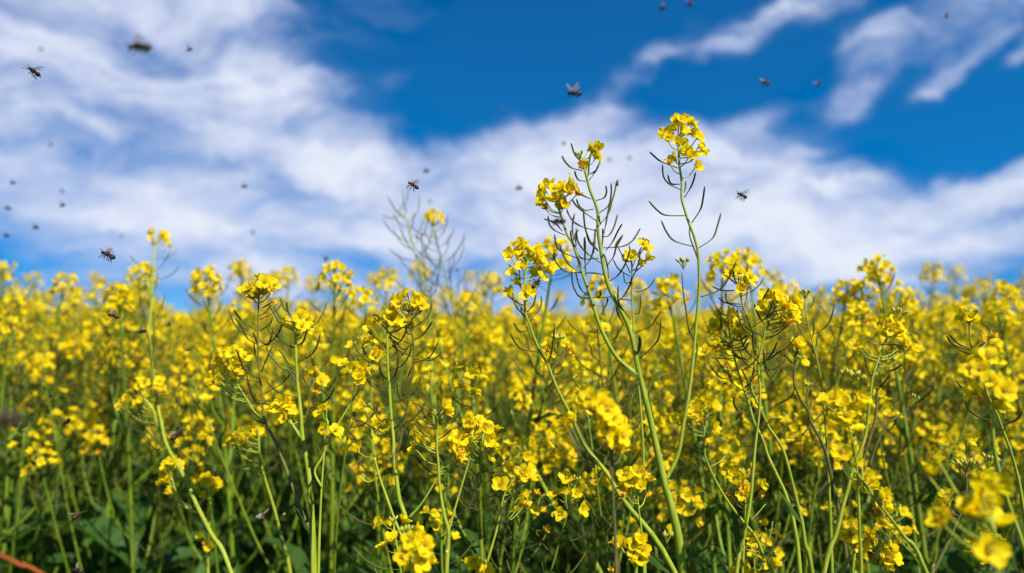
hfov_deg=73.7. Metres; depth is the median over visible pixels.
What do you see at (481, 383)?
rapeseed plant
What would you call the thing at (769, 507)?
rapeseed plant
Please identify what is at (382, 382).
rapeseed plant
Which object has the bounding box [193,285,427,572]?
rapeseed plant
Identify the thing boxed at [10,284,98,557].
rapeseed plant
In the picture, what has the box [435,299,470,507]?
rapeseed plant
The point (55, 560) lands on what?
rapeseed plant
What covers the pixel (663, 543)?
rapeseed plant
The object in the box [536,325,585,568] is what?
rapeseed plant
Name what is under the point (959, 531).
rapeseed plant
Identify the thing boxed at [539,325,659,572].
rapeseed plant
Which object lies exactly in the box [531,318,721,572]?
rapeseed plant
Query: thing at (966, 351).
rapeseed plant
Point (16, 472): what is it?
rapeseed plant
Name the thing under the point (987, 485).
rapeseed plant
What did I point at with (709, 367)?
rapeseed plant
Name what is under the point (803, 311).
rapeseed plant
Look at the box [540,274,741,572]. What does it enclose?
rapeseed plant
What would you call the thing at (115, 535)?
rapeseed plant
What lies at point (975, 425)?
rapeseed plant
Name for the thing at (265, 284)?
rapeseed plant
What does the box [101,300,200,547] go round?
rapeseed plant
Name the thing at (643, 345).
rapeseed plant
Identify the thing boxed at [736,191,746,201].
honey bee
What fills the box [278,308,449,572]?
rapeseed plant
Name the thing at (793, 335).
rapeseed plant
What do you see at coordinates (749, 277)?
rapeseed plant
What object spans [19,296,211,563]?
rapeseed plant
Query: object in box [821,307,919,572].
rapeseed plant
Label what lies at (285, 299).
rapeseed plant
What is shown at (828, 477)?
rapeseed plant
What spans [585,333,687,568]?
rapeseed plant
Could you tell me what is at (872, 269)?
rapeseed plant
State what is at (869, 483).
rapeseed plant
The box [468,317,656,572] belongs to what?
rapeseed plant
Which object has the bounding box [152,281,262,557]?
rapeseed plant
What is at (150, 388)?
rapeseed plant
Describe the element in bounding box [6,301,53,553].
rapeseed plant
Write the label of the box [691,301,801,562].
rapeseed plant
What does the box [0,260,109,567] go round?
rapeseed plant
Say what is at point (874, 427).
rapeseed plant
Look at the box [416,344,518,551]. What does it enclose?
rapeseed plant
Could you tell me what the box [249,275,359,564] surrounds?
rapeseed plant
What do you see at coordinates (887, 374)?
rapeseed plant
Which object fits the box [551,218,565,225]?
honey bee
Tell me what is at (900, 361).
rapeseed plant
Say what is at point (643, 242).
rapeseed plant
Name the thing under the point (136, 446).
rapeseed plant
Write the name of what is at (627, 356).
rapeseed plant
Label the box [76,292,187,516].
rapeseed plant
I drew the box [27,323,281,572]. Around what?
rapeseed plant
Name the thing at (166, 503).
rapeseed plant
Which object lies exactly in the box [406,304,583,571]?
rapeseed plant
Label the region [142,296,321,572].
rapeseed plant
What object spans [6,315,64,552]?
rapeseed plant
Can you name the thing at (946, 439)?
rapeseed plant
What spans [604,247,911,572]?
rapeseed plant
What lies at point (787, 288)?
rapeseed plant
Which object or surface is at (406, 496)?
rapeseed plant
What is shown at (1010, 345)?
rapeseed plant
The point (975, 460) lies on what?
rapeseed plant
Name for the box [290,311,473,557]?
rapeseed plant
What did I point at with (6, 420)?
honey bee
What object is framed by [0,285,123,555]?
rapeseed plant
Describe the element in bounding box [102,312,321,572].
rapeseed plant
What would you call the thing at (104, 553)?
rapeseed plant
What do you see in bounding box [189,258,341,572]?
rapeseed plant
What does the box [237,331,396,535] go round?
rapeseed plant
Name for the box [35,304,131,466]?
rapeseed plant
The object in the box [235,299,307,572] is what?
rapeseed plant
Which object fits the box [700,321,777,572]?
rapeseed plant
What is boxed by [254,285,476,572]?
rapeseed plant
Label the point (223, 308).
rapeseed plant
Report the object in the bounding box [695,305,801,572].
rapeseed plant
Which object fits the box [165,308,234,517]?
rapeseed plant
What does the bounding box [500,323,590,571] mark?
rapeseed plant
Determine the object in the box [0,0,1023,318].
sky
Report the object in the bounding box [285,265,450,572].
rapeseed plant
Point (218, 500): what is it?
rapeseed plant
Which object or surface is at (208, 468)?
rapeseed plant
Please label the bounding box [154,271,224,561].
rapeseed plant
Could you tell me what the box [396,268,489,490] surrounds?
rapeseed plant
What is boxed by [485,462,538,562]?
rapeseed plant
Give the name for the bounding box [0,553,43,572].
dry stalk
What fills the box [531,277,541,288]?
honey bee
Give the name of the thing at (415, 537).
rapeseed plant
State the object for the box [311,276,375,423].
rapeseed plant
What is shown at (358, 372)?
rapeseed plant
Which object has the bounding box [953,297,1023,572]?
rapeseed plant
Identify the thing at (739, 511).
rapeseed plant
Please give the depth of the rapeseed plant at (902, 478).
2.28 m
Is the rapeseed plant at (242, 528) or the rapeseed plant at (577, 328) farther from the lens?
the rapeseed plant at (577, 328)
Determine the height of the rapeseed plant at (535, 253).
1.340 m
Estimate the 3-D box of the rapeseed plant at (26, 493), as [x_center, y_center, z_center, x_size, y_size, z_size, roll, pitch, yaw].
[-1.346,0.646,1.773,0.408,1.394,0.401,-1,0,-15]
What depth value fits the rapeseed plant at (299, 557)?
1.00 m
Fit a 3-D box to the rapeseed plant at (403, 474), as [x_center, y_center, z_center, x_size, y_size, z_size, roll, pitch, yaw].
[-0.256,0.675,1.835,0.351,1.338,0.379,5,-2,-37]
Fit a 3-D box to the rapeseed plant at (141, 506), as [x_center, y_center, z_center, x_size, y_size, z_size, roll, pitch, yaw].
[-0.673,0.635,1.331,0.431,1.364,0.325,-5,-2,18]
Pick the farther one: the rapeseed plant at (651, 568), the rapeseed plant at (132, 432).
the rapeseed plant at (132, 432)
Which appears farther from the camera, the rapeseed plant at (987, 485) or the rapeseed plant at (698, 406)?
the rapeseed plant at (698, 406)
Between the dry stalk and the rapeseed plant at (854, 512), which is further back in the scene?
the rapeseed plant at (854, 512)
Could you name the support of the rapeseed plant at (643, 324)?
on the ground
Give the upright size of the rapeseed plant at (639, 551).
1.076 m
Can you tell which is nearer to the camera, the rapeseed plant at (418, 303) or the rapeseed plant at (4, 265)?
the rapeseed plant at (418, 303)
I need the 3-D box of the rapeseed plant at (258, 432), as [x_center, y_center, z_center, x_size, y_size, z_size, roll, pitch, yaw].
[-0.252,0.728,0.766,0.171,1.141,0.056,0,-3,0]
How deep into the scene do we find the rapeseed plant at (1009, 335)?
2.27 m
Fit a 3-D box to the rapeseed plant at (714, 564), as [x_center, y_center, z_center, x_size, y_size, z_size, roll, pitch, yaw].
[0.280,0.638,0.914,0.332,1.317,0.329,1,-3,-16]
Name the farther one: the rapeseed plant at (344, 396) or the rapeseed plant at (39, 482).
the rapeseed plant at (39, 482)
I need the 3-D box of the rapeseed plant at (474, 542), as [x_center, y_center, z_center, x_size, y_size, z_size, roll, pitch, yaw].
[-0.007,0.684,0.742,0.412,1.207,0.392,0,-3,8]
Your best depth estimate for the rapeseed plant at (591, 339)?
0.80 m
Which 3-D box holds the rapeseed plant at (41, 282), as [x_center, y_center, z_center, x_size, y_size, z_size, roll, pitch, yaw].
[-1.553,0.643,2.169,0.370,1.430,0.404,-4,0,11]
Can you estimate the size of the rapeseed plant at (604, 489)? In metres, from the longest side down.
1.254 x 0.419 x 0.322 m
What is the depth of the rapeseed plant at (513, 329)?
1.88 m
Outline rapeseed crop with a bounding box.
[0,304,1023,572]
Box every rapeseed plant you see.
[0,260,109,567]
[0,270,78,569]
[0,270,108,572]
[0,277,236,572]
[0,281,86,498]
[0,285,118,572]
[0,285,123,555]
[0,291,49,447]
[0,291,97,572]
[0,292,150,572]
[0,294,125,559]
[0,296,55,561]
[0,298,84,552]
[0,300,194,572]
[0,314,142,572]
[1,295,185,572]
[3,307,36,498]
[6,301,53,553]
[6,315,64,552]
[8,264,221,561]
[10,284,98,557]
[10,288,134,514]
[12,316,86,552]
[19,294,195,572]
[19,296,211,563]
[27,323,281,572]
[29,288,199,572]
[32,271,138,557]
[32,327,135,555]
[35,281,207,572]
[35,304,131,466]
[61,302,206,572]
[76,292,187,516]
[89,308,202,568]
[90,283,211,564]
[97,284,191,508]
[97,291,215,567]
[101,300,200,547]
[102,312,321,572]
[107,275,187,548]
[108,315,192,536]
[113,227,236,572]
[114,286,259,554]
[120,264,345,572]
[130,343,288,572]
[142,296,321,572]
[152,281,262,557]
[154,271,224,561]
[157,329,284,572]
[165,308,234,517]
[170,298,338,568]
[174,260,395,572]
[184,283,310,563]
[187,275,300,572]
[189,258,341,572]
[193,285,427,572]
[195,471,222,572]
[203,295,288,545]
[204,274,312,505]
[204,301,295,569]
[205,272,316,554]
[213,266,381,572]
[213,321,293,572]
[215,270,386,550]
[222,424,291,572]
[228,315,349,546]
[232,297,291,540]
[232,310,338,558]
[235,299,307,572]
[236,324,340,528]
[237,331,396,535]
[238,312,331,442]
[241,309,391,522]
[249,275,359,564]
[249,347,421,559]
[252,298,334,572]
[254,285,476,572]
[265,318,408,572]
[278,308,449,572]
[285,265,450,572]
[290,309,325,540]
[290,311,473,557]
[298,310,415,539]
[298,325,385,547]
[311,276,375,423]
[312,358,372,572]
[329,335,400,535]
[335,329,526,572]
[335,357,678,572]
[339,321,416,537]
[343,289,536,572]
[345,259,494,572]
[346,287,442,572]
[350,314,402,566]
[356,272,422,531]
[358,330,529,571]
[374,315,460,572]
[375,306,431,478]
[378,291,484,552]
[380,296,472,534]
[381,183,478,561]
[390,330,474,572]
[391,304,468,545]
[391,319,508,548]
[393,524,438,572]
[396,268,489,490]
[404,270,562,572]
[405,320,589,572]
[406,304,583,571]
[407,397,495,572]
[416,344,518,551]
[419,234,653,572]
[419,314,562,569]
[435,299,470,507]
[437,270,513,545]
[445,331,537,553]
[448,309,523,540]
[448,319,539,445]
[449,308,596,571]
[454,301,523,514]
[457,299,622,572]
[461,322,564,572]
[461,553,494,572]
[463,322,523,554]
[464,316,541,550]
[465,325,525,572]
[467,295,567,513]
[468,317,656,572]
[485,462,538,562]
[488,327,593,572]
[492,313,566,509]
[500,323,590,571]
[501,288,591,572]
[502,236,677,572]
[506,388,602,572]
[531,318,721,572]
[534,112,736,572]
[536,312,595,567]
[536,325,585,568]
[536,327,617,572]
[539,320,668,572]
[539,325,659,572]
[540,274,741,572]
[547,371,918,572]
[557,376,632,572]
[558,307,616,572]
[560,353,685,572]
[561,348,730,572]
[566,304,642,572]
[571,277,698,572]
[581,298,665,572]
[585,303,702,564]
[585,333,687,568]
[587,296,741,547]
[590,289,735,570]
[590,318,747,572]
[597,315,753,572]
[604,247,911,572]
[604,357,746,572]
[607,530,673,572]
[613,237,660,572]
[614,297,715,450]
[616,463,655,572]
[624,320,707,493]
[625,302,703,458]
[630,344,745,540]
[631,278,784,536]
[631,334,726,545]
[632,248,812,572]
[639,306,691,468]
[647,273,828,572]
[649,299,706,489]
[651,308,741,538]
[663,313,750,502]
[666,351,796,561]
[669,395,779,572]
[673,311,753,565]
[677,335,765,563]
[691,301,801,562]
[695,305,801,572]
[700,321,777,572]
[703,270,882,572]
[703,277,916,572]
[703,279,927,572]
[705,318,831,560]
[707,291,754,444]
[711,291,858,572]
[712,264,813,572]
[714,340,869,572]
[717,302,822,533]
[721,463,768,572]
[722,316,953,565]
[723,293,797,531]
[723,328,922,572]
[729,385,1006,572]
[730,285,803,572]
[735,316,874,558]
[737,289,876,568]
[748,303,820,518]
[759,296,897,542]
[761,317,819,567]
[767,332,847,568]
[772,288,834,572]
[772,309,875,494]
[774,335,849,572]
[776,277,997,569]
[776,343,850,553]
[778,302,880,498]
[783,286,1023,572]
[800,298,975,572]
[805,254,1020,572]
[816,368,875,572]
[818,301,934,562]
[821,285,957,560]
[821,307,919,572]
[837,525,903,572]
[839,323,915,470]
[840,336,1023,570]
[848,304,1023,572]
[851,458,928,572]
[852,314,956,514]
[852,349,957,570]
[853,260,991,572]
[855,313,1022,544]
[858,300,962,481]
[858,308,1023,570]
[863,310,995,571]
[874,279,1023,572]
[906,310,1013,523]
[907,284,1022,571]
[908,263,1016,499]
[915,297,1023,571]
[919,333,1023,572]
[921,450,1015,572]
[926,277,1023,566]
[930,435,1000,572]
[931,293,1014,531]
[946,307,1023,523]
[946,344,1023,505]
[948,333,1023,572]
[951,400,1023,535]
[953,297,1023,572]
[956,294,1008,533]
[958,321,1018,456]
[958,347,1023,559]
[960,270,1023,325]
[961,283,1022,539]
[969,294,1023,478]
[974,324,1023,490]
[993,341,1023,565]
[1000,278,1023,338]
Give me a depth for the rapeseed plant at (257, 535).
2.38 m
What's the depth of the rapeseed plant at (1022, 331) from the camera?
1.87 m
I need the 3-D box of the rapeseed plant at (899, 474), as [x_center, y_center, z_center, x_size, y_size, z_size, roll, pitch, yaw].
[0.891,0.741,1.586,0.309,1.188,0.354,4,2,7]
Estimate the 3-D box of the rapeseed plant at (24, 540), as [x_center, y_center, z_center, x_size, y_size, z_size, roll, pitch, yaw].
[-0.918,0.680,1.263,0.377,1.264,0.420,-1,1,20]
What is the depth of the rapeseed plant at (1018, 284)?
2.96 m
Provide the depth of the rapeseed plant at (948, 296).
2.28 m
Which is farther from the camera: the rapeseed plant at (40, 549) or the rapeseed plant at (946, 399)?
the rapeseed plant at (40, 549)
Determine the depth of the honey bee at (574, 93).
0.54 m
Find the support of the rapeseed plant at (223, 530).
on the ground
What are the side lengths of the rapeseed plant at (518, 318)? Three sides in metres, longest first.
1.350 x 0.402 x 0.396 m
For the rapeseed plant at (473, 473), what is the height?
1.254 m
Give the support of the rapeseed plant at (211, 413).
on the ground
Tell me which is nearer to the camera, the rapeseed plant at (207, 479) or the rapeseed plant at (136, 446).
the rapeseed plant at (207, 479)
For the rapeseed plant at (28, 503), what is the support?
on the ground
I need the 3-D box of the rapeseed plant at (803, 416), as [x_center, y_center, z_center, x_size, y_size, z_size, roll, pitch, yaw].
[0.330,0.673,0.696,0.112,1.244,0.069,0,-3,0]
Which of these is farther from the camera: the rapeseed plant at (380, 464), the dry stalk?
the rapeseed plant at (380, 464)
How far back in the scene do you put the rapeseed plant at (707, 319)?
2.30 m
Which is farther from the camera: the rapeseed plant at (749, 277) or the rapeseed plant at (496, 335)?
the rapeseed plant at (496, 335)
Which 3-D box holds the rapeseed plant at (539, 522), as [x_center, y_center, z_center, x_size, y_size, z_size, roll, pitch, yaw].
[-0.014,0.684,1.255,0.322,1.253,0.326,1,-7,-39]
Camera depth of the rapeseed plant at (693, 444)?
1.90 m
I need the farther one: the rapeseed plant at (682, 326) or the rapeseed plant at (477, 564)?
the rapeseed plant at (682, 326)
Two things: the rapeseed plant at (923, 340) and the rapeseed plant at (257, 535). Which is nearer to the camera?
the rapeseed plant at (923, 340)
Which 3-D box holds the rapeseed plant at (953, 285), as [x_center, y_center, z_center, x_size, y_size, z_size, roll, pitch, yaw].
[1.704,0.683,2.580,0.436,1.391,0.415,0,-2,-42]
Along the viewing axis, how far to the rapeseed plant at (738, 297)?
2.93 m
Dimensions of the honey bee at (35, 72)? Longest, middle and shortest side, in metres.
0.015 x 0.014 x 0.009 m
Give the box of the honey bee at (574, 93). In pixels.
[565,90,581,97]
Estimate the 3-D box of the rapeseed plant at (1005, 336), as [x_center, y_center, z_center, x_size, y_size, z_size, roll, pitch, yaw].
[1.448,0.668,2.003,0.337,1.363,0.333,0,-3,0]
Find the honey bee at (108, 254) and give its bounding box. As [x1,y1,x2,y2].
[98,249,115,262]
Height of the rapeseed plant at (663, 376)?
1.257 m
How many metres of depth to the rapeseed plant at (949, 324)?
1.18 m
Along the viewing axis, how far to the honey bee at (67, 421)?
0.58 m
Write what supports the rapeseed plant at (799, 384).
on the ground
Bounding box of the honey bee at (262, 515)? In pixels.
[261,510,265,520]
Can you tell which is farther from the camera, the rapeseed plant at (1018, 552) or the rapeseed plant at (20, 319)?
the rapeseed plant at (20, 319)
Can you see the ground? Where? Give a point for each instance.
(539, 563)
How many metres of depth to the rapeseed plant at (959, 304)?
1.24 m
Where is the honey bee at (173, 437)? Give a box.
[171,429,182,439]
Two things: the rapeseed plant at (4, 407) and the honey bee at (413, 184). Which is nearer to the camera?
the honey bee at (413, 184)
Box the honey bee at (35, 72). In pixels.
[25,65,40,78]
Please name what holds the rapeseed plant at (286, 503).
on the ground
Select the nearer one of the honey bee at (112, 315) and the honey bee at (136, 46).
the honey bee at (136, 46)
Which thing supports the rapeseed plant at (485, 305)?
on the ground
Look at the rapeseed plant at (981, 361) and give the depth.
0.50 m
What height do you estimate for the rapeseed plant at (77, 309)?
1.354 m
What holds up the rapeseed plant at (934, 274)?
on the ground
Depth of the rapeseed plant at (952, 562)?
1.13 m
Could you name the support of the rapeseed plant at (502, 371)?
on the ground
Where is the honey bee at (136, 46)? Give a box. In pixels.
[123,42,151,54]
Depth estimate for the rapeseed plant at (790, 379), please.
2.13 m
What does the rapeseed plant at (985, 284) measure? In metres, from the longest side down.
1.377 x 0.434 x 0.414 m
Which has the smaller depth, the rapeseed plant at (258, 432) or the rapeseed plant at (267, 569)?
the rapeseed plant at (258, 432)
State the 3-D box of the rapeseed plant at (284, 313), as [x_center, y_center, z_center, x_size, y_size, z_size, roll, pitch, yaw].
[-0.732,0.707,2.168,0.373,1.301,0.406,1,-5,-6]
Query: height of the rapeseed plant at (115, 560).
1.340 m
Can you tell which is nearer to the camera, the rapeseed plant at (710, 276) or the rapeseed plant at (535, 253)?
the rapeseed plant at (535, 253)
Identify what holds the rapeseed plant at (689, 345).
on the ground
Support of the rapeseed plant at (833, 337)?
on the ground
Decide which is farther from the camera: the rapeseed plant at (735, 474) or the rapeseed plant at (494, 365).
the rapeseed plant at (494, 365)
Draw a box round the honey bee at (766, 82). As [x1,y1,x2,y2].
[762,81,769,86]
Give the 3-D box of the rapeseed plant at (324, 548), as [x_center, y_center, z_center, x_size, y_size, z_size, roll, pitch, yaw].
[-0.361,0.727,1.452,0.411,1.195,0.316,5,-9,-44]
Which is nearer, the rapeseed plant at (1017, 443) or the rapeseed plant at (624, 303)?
the rapeseed plant at (1017, 443)
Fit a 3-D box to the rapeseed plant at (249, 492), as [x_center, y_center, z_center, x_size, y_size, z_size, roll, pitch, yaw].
[-0.651,0.676,1.796,0.429,1.327,0.329,-2,-5,6]
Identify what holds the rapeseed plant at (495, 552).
on the ground
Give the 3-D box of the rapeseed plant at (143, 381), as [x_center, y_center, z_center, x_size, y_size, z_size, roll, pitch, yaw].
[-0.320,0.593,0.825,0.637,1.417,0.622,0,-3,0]
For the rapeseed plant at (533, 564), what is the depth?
1.94 m
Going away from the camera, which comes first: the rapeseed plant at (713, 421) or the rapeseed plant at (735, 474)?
the rapeseed plant at (735, 474)
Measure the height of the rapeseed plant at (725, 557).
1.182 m
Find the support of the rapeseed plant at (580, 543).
on the ground
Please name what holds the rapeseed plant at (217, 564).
on the ground
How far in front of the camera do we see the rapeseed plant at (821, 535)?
1.36 m
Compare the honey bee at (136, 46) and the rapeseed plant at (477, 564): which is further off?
the rapeseed plant at (477, 564)
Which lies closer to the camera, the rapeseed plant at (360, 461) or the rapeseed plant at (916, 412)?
the rapeseed plant at (916, 412)
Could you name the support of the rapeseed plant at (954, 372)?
on the ground
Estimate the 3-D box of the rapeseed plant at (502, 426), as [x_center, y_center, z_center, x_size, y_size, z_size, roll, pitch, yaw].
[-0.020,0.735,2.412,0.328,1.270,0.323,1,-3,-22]
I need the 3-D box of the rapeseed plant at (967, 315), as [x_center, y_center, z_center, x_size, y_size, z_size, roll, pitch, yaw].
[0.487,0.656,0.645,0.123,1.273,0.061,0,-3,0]
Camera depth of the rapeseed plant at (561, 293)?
2.63 m
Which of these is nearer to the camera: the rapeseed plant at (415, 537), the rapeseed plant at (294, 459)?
the rapeseed plant at (415, 537)
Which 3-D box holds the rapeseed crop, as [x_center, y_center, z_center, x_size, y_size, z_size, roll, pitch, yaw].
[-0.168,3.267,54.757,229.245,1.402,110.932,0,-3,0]
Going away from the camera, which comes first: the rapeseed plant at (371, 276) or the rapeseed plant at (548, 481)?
the rapeseed plant at (548, 481)
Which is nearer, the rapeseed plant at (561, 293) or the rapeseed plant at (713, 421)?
the rapeseed plant at (713, 421)
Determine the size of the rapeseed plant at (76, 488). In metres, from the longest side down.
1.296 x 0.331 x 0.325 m
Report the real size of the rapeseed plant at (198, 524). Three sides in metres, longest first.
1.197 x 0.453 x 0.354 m
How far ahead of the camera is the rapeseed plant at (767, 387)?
1.56 m
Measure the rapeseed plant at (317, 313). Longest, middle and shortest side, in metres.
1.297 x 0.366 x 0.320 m
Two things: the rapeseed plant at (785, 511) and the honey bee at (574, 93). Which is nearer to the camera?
the honey bee at (574, 93)
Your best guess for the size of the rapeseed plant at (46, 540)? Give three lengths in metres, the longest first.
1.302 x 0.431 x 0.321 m
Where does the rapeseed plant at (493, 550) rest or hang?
on the ground
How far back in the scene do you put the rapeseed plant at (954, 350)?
1.88 m
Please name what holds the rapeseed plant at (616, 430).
on the ground
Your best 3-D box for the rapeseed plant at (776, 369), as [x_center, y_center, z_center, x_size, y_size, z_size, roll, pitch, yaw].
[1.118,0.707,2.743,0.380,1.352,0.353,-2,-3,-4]
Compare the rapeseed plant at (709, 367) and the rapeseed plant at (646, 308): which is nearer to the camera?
the rapeseed plant at (646, 308)
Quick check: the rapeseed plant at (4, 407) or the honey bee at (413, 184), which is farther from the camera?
the rapeseed plant at (4, 407)
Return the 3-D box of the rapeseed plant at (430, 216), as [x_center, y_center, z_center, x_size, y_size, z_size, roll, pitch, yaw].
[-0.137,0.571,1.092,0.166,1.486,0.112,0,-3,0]
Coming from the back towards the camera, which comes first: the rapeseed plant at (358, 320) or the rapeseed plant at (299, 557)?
the rapeseed plant at (358, 320)
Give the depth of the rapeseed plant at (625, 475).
0.60 m
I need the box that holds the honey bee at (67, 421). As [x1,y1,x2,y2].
[62,418,70,427]
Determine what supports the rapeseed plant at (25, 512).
on the ground
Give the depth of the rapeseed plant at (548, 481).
1.12 m
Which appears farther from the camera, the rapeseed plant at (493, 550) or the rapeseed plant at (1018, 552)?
the rapeseed plant at (493, 550)
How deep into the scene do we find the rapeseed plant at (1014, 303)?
2.14 m
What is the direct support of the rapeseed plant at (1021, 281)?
on the ground
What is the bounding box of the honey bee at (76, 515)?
[72,512,80,521]
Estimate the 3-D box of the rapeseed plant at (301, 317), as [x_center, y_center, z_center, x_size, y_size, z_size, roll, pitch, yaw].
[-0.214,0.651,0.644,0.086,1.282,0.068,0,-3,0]
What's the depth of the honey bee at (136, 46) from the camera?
0.39 m
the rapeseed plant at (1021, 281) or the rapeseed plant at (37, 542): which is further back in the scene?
the rapeseed plant at (1021, 281)
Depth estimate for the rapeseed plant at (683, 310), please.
2.87 m
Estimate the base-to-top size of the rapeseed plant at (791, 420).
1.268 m
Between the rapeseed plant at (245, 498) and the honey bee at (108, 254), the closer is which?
the honey bee at (108, 254)
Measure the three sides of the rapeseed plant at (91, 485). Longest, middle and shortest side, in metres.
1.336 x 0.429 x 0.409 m
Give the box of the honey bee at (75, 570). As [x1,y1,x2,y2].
[71,567,83,572]
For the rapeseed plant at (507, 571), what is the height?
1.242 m
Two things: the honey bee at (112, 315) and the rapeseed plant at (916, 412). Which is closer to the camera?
the honey bee at (112, 315)
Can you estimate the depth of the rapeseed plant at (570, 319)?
2.86 m
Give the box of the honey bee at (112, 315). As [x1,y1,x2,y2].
[106,313,118,321]
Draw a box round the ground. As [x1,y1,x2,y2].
[26,460,990,572]
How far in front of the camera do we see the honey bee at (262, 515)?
0.66 m
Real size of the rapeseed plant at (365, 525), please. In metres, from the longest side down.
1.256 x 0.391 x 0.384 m
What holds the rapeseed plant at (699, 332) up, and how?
on the ground
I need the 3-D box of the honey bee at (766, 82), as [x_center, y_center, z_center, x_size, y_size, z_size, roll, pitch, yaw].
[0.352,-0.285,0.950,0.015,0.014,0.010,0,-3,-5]
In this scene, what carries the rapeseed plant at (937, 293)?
on the ground
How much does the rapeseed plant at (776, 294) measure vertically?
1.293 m
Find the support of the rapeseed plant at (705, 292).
on the ground
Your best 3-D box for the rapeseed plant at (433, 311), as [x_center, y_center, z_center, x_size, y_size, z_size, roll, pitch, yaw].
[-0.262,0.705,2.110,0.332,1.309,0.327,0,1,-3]
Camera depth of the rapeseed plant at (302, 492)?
2.30 m
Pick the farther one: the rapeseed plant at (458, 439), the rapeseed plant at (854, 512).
the rapeseed plant at (854, 512)
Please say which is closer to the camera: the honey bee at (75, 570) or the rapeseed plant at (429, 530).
the honey bee at (75, 570)
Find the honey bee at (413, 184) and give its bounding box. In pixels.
[407,180,418,190]
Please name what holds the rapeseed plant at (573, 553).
on the ground
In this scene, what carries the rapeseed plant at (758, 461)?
on the ground
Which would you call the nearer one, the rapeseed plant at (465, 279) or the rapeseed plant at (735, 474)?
the rapeseed plant at (735, 474)
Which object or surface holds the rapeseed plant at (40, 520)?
on the ground
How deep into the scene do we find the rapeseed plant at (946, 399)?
1.75 m
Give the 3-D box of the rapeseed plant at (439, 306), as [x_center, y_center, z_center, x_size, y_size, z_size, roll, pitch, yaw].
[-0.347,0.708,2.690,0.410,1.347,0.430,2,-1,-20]
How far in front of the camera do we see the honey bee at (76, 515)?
0.66 m
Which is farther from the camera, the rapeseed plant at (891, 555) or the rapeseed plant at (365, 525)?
the rapeseed plant at (365, 525)
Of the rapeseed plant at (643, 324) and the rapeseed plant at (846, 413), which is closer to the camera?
the rapeseed plant at (846, 413)
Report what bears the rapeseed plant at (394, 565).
on the ground
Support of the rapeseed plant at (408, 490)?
on the ground
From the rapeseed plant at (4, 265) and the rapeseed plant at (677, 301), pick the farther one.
the rapeseed plant at (677, 301)
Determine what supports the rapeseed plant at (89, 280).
on the ground
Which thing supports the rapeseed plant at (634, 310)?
on the ground
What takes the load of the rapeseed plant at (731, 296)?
on the ground
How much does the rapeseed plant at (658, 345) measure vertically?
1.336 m
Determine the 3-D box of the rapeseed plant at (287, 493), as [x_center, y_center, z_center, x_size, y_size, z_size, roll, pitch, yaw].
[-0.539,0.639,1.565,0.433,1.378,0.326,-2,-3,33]
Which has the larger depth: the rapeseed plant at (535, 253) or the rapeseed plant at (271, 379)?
the rapeseed plant at (271, 379)
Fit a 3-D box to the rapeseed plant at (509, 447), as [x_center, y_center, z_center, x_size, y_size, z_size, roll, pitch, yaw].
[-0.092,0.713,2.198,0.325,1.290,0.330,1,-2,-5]
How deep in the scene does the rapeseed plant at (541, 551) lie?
1.68 m
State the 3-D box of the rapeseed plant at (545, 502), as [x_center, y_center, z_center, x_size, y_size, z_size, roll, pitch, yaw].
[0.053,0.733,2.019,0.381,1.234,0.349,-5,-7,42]
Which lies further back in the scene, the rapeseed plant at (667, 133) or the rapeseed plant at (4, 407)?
the rapeseed plant at (4, 407)
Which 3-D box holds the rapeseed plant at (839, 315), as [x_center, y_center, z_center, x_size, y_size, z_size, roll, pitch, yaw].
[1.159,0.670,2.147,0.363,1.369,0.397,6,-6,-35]
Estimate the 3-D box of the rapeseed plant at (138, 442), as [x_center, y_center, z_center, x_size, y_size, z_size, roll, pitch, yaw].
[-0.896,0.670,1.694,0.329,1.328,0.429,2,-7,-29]
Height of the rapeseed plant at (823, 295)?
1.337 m
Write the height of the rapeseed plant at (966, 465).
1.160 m
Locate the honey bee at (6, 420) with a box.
[0,413,24,430]
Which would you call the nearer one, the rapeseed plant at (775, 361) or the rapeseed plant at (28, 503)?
the rapeseed plant at (28, 503)
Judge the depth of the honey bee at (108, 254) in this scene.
0.60 m
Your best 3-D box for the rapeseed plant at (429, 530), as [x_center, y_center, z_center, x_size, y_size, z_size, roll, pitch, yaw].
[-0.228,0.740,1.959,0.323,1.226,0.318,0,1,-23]
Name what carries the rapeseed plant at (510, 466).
on the ground
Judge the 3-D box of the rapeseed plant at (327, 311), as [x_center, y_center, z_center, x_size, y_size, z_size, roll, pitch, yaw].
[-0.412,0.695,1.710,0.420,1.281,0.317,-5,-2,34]
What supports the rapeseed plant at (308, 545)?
on the ground
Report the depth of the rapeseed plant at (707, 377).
2.45 m
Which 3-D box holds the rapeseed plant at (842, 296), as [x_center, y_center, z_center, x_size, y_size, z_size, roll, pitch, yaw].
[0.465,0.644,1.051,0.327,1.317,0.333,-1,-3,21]
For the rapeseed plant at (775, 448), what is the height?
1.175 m
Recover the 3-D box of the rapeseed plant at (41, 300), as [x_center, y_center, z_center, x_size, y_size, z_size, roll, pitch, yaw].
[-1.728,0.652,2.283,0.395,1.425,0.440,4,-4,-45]
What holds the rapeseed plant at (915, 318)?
on the ground
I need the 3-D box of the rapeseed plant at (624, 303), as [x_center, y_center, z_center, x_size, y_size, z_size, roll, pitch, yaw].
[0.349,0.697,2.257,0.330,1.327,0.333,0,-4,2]
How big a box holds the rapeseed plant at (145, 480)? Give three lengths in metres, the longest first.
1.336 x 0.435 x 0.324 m
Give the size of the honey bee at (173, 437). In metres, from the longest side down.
0.013 x 0.013 x 0.008 m
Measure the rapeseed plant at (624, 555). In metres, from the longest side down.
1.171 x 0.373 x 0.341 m
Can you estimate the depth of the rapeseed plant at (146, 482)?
2.86 m
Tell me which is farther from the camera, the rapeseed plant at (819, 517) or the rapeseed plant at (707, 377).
the rapeseed plant at (707, 377)
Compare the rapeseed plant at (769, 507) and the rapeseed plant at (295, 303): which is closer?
the rapeseed plant at (769, 507)

